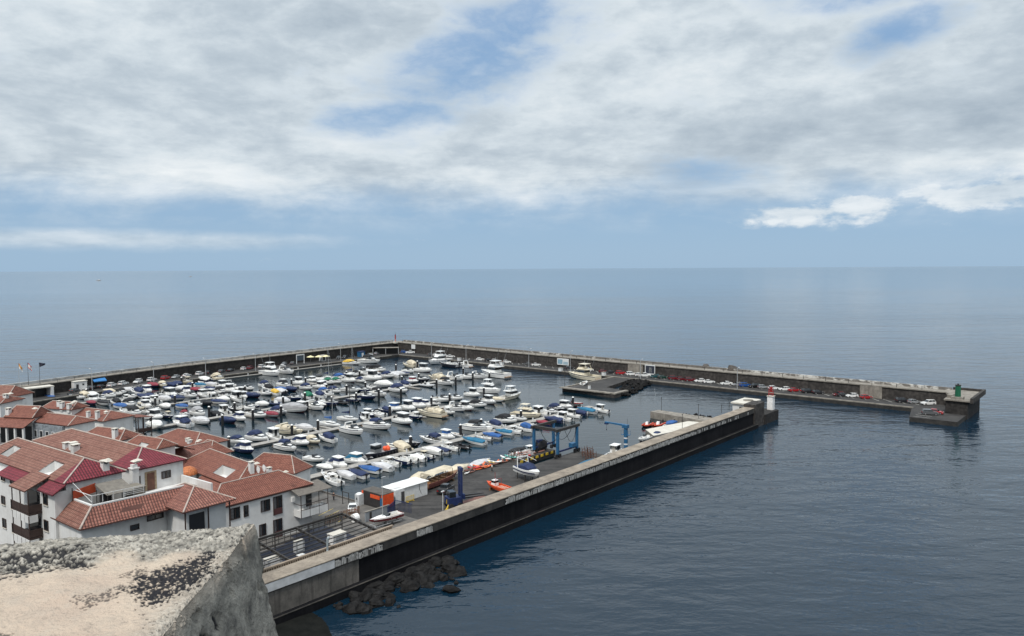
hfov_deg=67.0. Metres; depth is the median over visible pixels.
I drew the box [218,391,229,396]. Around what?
cabin boat
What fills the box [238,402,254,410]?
cabin boat
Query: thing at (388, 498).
door
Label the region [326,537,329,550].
vent pipe
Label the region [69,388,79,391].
parked car
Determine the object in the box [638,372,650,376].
parked car
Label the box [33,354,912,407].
quay kerb
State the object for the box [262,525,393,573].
balustrade
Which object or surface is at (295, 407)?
motorboat
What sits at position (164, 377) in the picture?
parked car
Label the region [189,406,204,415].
cabin boat
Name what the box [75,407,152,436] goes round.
house
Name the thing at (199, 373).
parked car
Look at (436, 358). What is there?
motor yacht
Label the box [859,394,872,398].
parked car
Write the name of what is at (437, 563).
boulder
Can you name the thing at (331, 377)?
sailing boat
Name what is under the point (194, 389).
motorboat
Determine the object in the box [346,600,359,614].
boulder
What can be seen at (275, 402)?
cabin boat
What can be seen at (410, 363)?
cabin boat
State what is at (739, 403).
concrete bunker
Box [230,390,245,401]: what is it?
pilothouse boat
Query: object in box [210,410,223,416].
motorboat
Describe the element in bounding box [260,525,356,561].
yard floor
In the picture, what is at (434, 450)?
motorboat
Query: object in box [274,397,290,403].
motorboat
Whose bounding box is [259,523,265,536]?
window
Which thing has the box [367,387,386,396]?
cabin cruiser
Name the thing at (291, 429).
mooring piling
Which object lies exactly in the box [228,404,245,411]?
cabin boat
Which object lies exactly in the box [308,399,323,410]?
cabin cruiser
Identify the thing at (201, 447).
house
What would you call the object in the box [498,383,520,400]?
boat
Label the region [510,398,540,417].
motor yacht
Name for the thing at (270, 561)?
yard cabinet
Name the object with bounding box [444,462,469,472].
motorboat
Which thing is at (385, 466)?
motorboat
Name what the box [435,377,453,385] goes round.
cabin cruiser
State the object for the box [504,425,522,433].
open boat
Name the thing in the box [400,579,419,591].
boulder
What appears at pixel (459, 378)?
cabin cruiser
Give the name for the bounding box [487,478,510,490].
rescue boat
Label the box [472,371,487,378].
cabin cruiser
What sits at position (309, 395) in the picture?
cabin boat
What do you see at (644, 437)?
open boat
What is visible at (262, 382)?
cabin boat
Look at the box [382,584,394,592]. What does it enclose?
boulder
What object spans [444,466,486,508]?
forklift
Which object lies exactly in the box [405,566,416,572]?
boulder
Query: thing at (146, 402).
cabin boat
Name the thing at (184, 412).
cabin boat
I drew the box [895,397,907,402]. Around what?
parked car
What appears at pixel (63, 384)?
breakwater wall
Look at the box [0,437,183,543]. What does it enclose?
house
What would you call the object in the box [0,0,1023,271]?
sky
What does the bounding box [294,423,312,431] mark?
motorboat
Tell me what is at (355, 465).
pontoon
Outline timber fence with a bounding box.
[325,506,359,523]
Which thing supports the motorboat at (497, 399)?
on the sea
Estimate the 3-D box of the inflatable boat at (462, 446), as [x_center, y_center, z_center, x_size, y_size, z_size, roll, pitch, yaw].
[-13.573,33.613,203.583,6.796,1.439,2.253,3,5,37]
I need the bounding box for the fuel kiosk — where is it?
[319,355,325,360]
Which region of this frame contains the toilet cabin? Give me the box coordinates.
[355,492,363,505]
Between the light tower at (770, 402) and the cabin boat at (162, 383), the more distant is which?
the cabin boat at (162, 383)
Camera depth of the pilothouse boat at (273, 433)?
214.29 m
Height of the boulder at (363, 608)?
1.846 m
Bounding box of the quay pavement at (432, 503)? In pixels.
[390,448,602,519]
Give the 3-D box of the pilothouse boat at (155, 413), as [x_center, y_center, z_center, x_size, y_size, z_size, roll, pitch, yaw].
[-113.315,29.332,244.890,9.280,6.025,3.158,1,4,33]
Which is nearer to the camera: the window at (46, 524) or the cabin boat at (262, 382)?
the window at (46, 524)
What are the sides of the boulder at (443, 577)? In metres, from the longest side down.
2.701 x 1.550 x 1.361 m
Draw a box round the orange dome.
[183,466,197,477]
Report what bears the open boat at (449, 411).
on the sea
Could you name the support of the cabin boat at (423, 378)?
on the sea
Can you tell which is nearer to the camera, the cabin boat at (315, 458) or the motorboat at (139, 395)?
the cabin boat at (315, 458)
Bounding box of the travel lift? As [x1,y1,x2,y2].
[530,420,579,458]
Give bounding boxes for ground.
[0,433,417,551]
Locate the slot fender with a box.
[520,451,555,462]
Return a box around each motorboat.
[86,400,96,404]
[97,399,109,405]
[113,402,126,408]
[124,387,133,391]
[137,393,148,398]
[145,420,162,428]
[147,382,158,387]
[158,395,170,401]
[159,403,170,408]
[166,382,179,386]
[169,395,184,400]
[175,403,187,408]
[190,387,200,391]
[190,416,209,424]
[194,382,205,386]
[198,376,212,381]
[200,399,212,405]
[205,382,216,385]
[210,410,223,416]
[211,398,227,403]
[216,396,229,401]
[219,416,235,423]
[246,392,260,397]
[255,401,268,406]
[266,410,278,417]
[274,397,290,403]
[277,388,287,393]
[280,402,307,412]
[285,386,296,391]
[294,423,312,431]
[316,463,332,469]
[336,469,356,479]
[349,467,369,478]
[358,464,382,473]
[370,461,394,471]
[374,380,392,387]
[390,371,405,375]
[391,372,401,377]
[407,453,426,461]
[422,446,443,454]
[431,445,451,453]
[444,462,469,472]
[462,436,487,445]
[469,457,489,466]
[482,431,502,439]
[493,397,503,401]
[495,428,513,435]
[508,446,525,453]
[536,419,551,426]
[544,415,564,423]
[576,409,588,415]
[577,406,597,413]
[666,419,677,424]
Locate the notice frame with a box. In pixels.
[296,354,304,363]
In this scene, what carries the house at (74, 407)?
on the ground
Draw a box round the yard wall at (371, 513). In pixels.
[365,504,388,521]
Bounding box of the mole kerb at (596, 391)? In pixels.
[559,376,628,394]
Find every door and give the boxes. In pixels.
[145,470,156,490]
[306,493,311,506]
[383,492,393,505]
[401,491,404,502]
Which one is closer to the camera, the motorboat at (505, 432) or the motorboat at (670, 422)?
the motorboat at (505, 432)
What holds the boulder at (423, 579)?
in the sea
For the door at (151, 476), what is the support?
in the house at (152, 470)
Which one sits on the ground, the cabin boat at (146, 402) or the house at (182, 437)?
the house at (182, 437)
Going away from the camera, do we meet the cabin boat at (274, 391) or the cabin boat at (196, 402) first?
the cabin boat at (196, 402)
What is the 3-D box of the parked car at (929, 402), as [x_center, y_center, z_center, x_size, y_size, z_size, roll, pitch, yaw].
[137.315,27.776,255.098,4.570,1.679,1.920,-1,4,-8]
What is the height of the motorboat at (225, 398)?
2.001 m
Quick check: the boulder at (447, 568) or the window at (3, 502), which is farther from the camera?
the boulder at (447, 568)
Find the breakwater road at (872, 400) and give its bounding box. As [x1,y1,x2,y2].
[399,351,919,411]
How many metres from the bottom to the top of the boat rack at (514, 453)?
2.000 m
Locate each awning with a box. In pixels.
[72,483,95,501]
[93,378,106,381]
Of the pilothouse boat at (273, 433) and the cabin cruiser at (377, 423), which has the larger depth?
the cabin cruiser at (377, 423)
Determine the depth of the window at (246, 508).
126.29 m
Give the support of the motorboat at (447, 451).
on the sea
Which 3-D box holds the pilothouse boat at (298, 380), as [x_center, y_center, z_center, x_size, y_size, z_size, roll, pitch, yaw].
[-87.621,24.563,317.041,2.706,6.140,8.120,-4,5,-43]
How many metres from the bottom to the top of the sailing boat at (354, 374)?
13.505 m
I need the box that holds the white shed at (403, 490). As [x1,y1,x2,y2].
[382,477,428,504]
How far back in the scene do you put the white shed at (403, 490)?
152.93 m
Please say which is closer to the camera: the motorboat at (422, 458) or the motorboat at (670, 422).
the motorboat at (422, 458)
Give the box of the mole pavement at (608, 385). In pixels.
[562,377,631,397]
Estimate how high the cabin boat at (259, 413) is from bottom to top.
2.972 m
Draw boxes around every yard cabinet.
[263,554,282,567]
[293,538,304,552]
[327,529,346,544]
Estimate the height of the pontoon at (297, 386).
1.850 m
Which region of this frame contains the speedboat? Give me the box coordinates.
[369,510,403,523]
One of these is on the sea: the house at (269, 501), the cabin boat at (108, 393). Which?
the cabin boat at (108, 393)
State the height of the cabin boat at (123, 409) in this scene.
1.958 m
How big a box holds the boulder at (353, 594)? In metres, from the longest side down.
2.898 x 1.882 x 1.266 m
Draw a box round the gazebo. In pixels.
[95,478,134,503]
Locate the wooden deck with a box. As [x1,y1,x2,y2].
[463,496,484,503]
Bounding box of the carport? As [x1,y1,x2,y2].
[22,385,53,397]
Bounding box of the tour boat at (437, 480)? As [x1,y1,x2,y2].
[420,465,457,488]
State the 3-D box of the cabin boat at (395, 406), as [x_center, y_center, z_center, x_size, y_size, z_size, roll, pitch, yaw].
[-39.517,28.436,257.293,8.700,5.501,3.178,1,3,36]
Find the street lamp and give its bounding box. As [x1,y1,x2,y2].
[381,476,385,526]
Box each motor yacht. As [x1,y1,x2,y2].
[258,354,279,375]
[429,342,452,364]
[476,373,500,393]
[481,351,512,378]
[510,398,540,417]
[568,356,600,380]
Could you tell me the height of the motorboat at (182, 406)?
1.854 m
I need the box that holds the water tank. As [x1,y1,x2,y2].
[351,513,359,522]
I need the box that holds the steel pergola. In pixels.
[258,513,376,565]
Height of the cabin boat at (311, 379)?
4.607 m
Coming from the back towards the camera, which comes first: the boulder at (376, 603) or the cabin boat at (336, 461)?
the cabin boat at (336, 461)
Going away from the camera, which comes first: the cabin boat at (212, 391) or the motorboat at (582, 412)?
the motorboat at (582, 412)
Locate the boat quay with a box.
[645,421,698,436]
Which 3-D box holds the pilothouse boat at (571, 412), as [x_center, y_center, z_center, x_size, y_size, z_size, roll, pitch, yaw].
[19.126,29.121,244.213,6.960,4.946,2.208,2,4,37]
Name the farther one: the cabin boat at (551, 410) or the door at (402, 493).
the cabin boat at (551, 410)
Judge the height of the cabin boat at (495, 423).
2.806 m
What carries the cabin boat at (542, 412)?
on the sea
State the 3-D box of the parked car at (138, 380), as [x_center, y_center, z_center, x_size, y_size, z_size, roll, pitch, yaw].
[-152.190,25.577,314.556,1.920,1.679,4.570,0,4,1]
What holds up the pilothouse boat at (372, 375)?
on the sea
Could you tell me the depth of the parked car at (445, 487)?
156.72 m
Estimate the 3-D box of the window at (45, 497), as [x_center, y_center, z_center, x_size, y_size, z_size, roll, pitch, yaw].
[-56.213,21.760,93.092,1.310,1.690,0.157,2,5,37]
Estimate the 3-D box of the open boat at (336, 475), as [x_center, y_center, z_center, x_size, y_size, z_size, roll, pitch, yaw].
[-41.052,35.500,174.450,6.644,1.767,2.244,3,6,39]
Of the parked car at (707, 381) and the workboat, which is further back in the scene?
the parked car at (707, 381)
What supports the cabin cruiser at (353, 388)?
on the sea
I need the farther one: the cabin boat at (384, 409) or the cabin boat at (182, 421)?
the cabin boat at (384, 409)
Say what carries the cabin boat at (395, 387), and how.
on the sea
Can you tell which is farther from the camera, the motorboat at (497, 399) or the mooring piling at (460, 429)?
the motorboat at (497, 399)
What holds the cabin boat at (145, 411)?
on the sea
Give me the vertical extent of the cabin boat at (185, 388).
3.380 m
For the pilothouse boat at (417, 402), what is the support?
on the sea
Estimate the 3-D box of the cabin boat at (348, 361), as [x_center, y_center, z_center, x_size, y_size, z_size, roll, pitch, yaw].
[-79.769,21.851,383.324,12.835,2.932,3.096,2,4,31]
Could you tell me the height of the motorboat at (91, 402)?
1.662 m
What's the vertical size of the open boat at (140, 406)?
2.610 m
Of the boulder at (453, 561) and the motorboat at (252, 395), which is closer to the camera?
the boulder at (453, 561)
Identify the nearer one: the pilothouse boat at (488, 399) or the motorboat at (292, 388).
the pilothouse boat at (488, 399)
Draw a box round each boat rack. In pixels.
[508,451,519,459]
[583,446,592,455]
[585,450,595,459]
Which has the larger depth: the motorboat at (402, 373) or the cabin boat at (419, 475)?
the motorboat at (402, 373)
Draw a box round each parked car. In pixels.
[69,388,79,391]
[97,384,106,387]
[107,382,116,386]
[118,381,128,384]
[133,378,142,382]
[147,377,156,381]
[160,375,170,379]
[195,371,204,374]
[348,503,357,512]
[436,483,454,494]
[615,370,625,373]
[625,371,634,375]
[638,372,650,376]
[668,375,675,379]
[684,377,695,380]
[694,378,704,381]
[703,379,714,382]
[720,381,732,384]
[739,382,750,386]
[748,383,759,387]
[757,384,767,388]
[778,386,789,390]
[788,387,800,391]
[801,388,812,392]
[812,390,823,393]
[835,392,846,396]
[845,393,858,397]
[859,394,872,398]
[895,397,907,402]
[907,399,920,403]
[920,399,935,404]
[921,409,938,414]
[931,408,943,414]
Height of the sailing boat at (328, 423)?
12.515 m
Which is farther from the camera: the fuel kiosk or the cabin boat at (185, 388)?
the fuel kiosk
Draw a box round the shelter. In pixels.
[374,347,398,353]
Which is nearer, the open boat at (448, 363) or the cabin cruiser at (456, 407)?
the cabin cruiser at (456, 407)
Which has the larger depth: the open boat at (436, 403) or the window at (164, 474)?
the open boat at (436, 403)
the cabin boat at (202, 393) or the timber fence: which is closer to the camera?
the timber fence
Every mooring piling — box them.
[221,414,223,425]
[227,436,230,447]
[233,402,235,412]
[290,424,293,435]
[409,435,411,447]
[459,424,461,434]
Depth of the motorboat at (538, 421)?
231.21 m
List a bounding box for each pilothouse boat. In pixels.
[144,408,162,419]
[162,387,177,395]
[215,378,226,388]
[218,404,231,414]
[223,382,234,392]
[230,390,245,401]
[241,391,247,398]
[266,425,285,439]
[293,373,302,384]
[312,381,325,387]
[342,373,355,382]
[359,408,373,417]
[360,411,370,420]
[361,369,381,380]
[391,403,411,424]
[399,399,415,410]
[412,397,426,408]
[413,362,431,371]
[460,400,473,410]
[463,381,479,396]
[480,394,495,404]
[554,411,573,421]
[567,407,581,418]
[592,404,610,412]
[604,443,621,454]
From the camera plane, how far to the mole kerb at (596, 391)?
289.33 m
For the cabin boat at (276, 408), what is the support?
on the sea
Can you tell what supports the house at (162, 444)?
on the ground
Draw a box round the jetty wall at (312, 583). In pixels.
[262,401,778,624]
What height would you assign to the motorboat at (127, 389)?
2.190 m
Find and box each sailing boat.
[319,387,340,426]
[323,346,333,378]
[337,382,358,421]
[344,352,358,376]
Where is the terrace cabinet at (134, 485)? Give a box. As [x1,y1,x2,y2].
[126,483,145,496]
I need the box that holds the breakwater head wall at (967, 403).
[944,387,985,419]
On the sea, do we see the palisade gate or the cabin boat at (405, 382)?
the cabin boat at (405, 382)
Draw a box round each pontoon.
[80,386,214,403]
[118,371,401,411]
[134,379,453,431]
[213,364,341,380]
[230,398,484,451]
[310,406,594,479]
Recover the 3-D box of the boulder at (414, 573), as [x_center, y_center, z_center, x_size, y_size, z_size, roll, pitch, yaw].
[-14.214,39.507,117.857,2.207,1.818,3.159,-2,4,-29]
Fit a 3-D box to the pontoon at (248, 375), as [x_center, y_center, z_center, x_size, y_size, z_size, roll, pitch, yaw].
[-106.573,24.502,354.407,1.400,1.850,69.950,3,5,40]
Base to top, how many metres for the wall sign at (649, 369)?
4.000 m
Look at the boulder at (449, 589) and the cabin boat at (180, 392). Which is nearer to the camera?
the boulder at (449, 589)
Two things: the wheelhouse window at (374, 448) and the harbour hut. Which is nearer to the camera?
the wheelhouse window at (374, 448)
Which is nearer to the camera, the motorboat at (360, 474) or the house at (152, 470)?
the house at (152, 470)
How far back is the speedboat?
136.76 m
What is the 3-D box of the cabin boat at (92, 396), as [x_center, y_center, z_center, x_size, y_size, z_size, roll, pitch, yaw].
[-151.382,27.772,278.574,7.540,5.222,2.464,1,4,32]
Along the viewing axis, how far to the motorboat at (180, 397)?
279.64 m
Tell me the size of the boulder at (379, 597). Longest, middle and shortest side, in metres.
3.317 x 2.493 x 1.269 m
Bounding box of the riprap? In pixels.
[619,378,651,395]
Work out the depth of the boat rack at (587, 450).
188.62 m
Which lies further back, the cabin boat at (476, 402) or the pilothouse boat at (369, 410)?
the cabin boat at (476, 402)
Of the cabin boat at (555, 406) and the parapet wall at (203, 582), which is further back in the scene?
the cabin boat at (555, 406)
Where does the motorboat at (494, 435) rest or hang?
on the sea
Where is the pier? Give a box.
[650,410,709,422]
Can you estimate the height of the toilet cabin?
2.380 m
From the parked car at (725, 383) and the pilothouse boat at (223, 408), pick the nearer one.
the pilothouse boat at (223, 408)
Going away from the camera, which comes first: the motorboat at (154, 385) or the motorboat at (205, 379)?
the motorboat at (154, 385)
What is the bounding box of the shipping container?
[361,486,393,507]
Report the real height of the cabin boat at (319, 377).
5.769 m
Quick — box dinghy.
[451,432,463,436]
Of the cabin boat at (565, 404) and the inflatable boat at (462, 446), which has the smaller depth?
the inflatable boat at (462, 446)
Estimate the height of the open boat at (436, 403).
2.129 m
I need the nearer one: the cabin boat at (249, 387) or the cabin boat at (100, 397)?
the cabin boat at (100, 397)
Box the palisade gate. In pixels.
[387,500,410,512]
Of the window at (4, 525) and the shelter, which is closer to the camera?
the window at (4, 525)
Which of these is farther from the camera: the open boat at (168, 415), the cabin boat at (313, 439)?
the open boat at (168, 415)
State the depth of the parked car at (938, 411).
238.83 m
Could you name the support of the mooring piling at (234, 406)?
in the sea
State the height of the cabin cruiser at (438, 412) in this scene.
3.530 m
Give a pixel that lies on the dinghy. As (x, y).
(457, 434)
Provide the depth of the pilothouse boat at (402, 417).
234.84 m
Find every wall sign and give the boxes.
[557,358,568,364]
[645,364,654,374]
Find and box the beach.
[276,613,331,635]
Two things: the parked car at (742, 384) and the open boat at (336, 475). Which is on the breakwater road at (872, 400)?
the parked car at (742, 384)
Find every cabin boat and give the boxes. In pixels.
[77,391,89,397]
[84,394,97,400]
[96,395,105,399]
[101,390,115,397]
[110,398,121,403]
[117,388,125,393]
[120,407,126,412]
[121,398,135,405]
[126,392,135,398]
[126,406,141,414]
[131,387,146,394]
[136,399,151,406]
[138,396,151,402]
[141,384,151,392]
[141,407,152,413]
[149,394,162,403]
[158,380,166,386]
[173,415,194,427]
[175,389,186,395]
[179,409,188,414]
[181,385,190,393]
[184,391,196,397]
[188,399,202,405]
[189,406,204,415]
[197,389,211,397]
[207,385,216,395]
[211,372,223,379]
[214,386,224,393]
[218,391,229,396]
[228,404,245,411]
[230,411,245,420]
[230,435,245,442]
[232,430,253,453]
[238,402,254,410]
[242,384,253,389]
[244,429,267,441]
[245,408,265,417]
[257,388,270,395]
[258,380,270,386]
[262,383,273,389]
[267,399,281,404]
[268,388,280,395]
[268,405,286,414]
[287,393,301,400]
[291,429,308,445]
[299,383,311,389]
[301,391,314,399]
[302,454,323,461]
[306,376,315,381]
[306,435,319,443]
[312,390,326,398]
[315,372,324,380]
[315,398,338,405]
[317,387,329,391]
[318,432,337,442]
[322,377,334,383]
[323,389,333,396]
[326,455,346,467]
[327,386,340,392]
[331,377,341,383]
[333,373,345,378]
[342,359,359,364]
[344,451,365,463]
[354,391,375,399]
[355,376,365,382]
[355,386,369,391]
[360,368,367,374]
[367,384,378,390]
[371,409,387,417]
[372,364,385,371]
[378,406,392,412]
[381,371,393,377]
[384,400,402,411]
[386,440,413,452]
[388,383,407,392]
[397,380,411,385]
[401,368,413,372]
[403,360,418,367]
[405,371,417,382]
[410,472,435,479]
[416,375,429,381]
[422,393,430,405]
[432,393,451,401]
[436,428,454,439]
[446,393,463,399]
[457,372,475,379]
[469,399,486,406]
[484,419,503,427]
[493,413,516,423]
[511,414,526,421]
[513,455,539,481]
[514,422,531,431]
[533,405,550,416]
[543,407,557,413]
[547,403,564,410]
[559,399,572,408]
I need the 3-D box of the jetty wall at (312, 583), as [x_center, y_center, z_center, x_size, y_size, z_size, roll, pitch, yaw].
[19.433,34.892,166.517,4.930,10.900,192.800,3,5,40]
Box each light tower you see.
[767,387,774,409]
[955,383,960,396]
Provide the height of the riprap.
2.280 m
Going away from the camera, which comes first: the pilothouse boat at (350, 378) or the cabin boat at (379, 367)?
the pilothouse boat at (350, 378)
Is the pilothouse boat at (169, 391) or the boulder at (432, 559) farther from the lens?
the pilothouse boat at (169, 391)
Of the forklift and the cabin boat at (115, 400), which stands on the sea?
the cabin boat at (115, 400)
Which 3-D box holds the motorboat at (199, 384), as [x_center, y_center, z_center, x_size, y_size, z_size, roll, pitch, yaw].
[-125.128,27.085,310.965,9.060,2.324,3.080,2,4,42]
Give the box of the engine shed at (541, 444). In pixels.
[536,439,547,450]
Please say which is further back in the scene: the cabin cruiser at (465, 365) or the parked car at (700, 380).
the cabin cruiser at (465, 365)
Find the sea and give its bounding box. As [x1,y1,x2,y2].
[0,266,1023,635]
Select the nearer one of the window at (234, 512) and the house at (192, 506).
the house at (192, 506)
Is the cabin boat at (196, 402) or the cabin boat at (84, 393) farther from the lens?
the cabin boat at (84, 393)
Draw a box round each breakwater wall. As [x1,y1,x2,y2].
[3,340,397,392]
[398,340,951,404]
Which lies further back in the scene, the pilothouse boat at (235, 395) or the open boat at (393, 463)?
the pilothouse boat at (235, 395)
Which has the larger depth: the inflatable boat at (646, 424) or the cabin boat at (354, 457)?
the inflatable boat at (646, 424)
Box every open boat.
[113,391,122,395]
[134,402,144,409]
[162,411,172,418]
[183,376,192,383]
[321,470,341,478]
[324,472,344,486]
[345,395,360,401]
[381,456,401,467]
[391,455,412,464]
[399,438,420,446]
[402,454,419,463]
[409,411,422,419]
[416,450,435,459]
[429,399,440,405]
[439,360,461,367]
[440,441,459,451]
[445,407,454,414]
[475,434,492,440]
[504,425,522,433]
[520,444,531,451]
[638,434,650,441]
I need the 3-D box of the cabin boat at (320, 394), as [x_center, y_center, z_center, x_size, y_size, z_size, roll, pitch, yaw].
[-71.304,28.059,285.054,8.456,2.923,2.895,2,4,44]
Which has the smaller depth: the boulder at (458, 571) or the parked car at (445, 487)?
the boulder at (458, 571)
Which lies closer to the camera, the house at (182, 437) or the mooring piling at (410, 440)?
the house at (182, 437)
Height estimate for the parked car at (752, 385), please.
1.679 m
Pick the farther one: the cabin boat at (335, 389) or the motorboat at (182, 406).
the cabin boat at (335, 389)
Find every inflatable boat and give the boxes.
[335,399,348,403]
[419,381,434,386]
[451,443,471,449]
[641,420,653,426]
[652,419,665,426]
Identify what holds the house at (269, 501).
on the ground
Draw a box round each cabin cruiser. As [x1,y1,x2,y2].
[272,439,296,451]
[275,380,289,386]
[275,422,302,434]
[277,365,293,373]
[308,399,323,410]
[338,421,362,434]
[340,384,358,391]
[357,354,379,363]
[362,364,379,371]
[362,418,390,429]
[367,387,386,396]
[418,406,447,417]
[419,432,448,443]
[428,372,445,379]
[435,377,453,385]
[443,401,465,411]
[445,371,463,380]
[454,360,473,367]
[458,419,492,431]
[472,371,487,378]
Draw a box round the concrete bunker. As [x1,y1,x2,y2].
[731,397,760,409]
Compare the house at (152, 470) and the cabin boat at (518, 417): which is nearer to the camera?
the house at (152, 470)
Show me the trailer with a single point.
(392, 523)
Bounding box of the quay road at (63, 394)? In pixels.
[33,353,398,404]
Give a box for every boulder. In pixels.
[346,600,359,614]
[348,591,359,598]
[356,602,372,614]
[360,587,375,601]
[365,580,383,588]
[369,598,384,607]
[371,589,385,600]
[374,591,386,597]
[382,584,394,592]
[383,580,395,586]
[384,597,395,606]
[385,573,405,584]
[386,592,395,598]
[389,572,405,576]
[399,587,408,592]
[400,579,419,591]
[403,572,411,576]
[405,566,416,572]
[411,570,422,577]
[416,563,423,570]
[416,574,431,585]
[422,565,435,572]
[424,582,434,588]
[425,575,438,582]
[428,556,440,561]
[432,558,442,566]
[439,573,448,581]
[441,555,453,563]
[442,559,457,565]
[442,563,456,573]
[442,585,460,593]
[447,565,466,576]
[727,365,738,370]
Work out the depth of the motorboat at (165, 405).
262.82 m
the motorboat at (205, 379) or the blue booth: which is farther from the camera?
the blue booth
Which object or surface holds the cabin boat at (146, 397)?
on the sea
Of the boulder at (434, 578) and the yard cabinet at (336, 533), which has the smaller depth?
the boulder at (434, 578)
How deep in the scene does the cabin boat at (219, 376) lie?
330.50 m
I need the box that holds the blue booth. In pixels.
[357,351,364,356]
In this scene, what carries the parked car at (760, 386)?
on the breakwater road at (872, 400)
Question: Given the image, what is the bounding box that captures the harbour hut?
[71,380,87,390]
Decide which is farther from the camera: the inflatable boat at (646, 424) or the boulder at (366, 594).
the inflatable boat at (646, 424)
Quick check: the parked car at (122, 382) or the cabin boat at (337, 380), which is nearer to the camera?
the parked car at (122, 382)
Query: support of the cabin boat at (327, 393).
on the sea
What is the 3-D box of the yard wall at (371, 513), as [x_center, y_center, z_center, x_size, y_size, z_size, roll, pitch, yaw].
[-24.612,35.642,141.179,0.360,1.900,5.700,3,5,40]
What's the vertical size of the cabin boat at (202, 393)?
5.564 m
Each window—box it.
[1,495,5,505]
[2,518,6,528]
[42,493,47,506]
[43,519,48,532]
[130,523,139,530]
[147,512,163,521]
[161,470,170,478]
[230,506,239,519]
[243,505,248,516]
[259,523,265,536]
[261,499,269,512]
[273,495,282,515]
[273,518,282,536]
[370,446,381,449]
[487,367,500,369]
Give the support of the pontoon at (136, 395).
on the sea
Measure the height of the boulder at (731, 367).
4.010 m
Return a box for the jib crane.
[604,419,628,447]
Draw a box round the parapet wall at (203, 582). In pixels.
[0,523,277,635]
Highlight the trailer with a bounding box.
[362,518,401,529]
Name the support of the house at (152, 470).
on the ground
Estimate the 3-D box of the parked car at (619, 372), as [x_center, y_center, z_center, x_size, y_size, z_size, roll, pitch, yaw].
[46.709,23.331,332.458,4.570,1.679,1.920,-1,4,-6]
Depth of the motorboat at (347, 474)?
173.81 m
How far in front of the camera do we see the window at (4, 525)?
100.97 m
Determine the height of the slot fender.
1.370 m
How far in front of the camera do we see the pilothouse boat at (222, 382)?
307.41 m
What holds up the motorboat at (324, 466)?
on the sea
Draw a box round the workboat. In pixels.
[365,443,397,457]
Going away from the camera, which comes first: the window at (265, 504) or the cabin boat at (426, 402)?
the window at (265, 504)
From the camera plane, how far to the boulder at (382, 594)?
110.61 m
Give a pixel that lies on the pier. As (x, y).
(664, 415)
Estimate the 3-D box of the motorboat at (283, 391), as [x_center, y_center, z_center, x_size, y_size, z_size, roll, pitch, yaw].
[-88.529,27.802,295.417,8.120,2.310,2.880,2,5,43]
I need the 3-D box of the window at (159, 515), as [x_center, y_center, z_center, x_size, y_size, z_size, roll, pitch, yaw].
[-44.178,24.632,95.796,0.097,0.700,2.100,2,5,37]
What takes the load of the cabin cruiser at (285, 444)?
on the sea
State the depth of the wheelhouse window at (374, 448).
193.04 m
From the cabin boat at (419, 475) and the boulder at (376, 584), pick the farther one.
the cabin boat at (419, 475)
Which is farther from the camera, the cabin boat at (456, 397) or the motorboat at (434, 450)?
the cabin boat at (456, 397)
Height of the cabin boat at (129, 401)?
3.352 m
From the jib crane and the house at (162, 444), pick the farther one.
the jib crane
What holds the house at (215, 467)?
on the ground
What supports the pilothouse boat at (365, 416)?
on the sea
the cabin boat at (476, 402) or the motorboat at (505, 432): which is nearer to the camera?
the motorboat at (505, 432)
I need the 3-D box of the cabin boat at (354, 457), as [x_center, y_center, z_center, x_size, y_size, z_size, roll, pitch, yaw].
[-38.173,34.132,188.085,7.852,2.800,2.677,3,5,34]
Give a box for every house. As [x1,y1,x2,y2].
[0,385,34,404]
[0,392,24,432]
[0,405,53,444]
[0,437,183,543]
[32,428,212,497]
[33,412,97,438]
[43,400,89,414]
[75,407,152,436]
[87,426,143,441]
[127,435,194,454]
[156,428,228,447]
[165,482,235,531]
[175,439,233,464]
[183,448,265,486]
[213,466,331,538]
[253,452,312,480]
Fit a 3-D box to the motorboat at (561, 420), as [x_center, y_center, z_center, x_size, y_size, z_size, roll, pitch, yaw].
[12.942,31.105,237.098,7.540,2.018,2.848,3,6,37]
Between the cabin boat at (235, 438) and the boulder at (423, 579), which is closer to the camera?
the boulder at (423, 579)
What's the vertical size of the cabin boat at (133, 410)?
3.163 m
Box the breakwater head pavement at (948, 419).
[909,404,965,426]
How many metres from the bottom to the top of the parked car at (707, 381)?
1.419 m
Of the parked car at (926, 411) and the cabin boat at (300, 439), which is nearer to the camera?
the cabin boat at (300, 439)
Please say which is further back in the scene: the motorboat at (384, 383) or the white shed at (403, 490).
the motorboat at (384, 383)
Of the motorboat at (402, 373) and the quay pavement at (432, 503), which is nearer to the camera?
the quay pavement at (432, 503)
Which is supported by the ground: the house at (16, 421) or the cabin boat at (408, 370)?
the house at (16, 421)

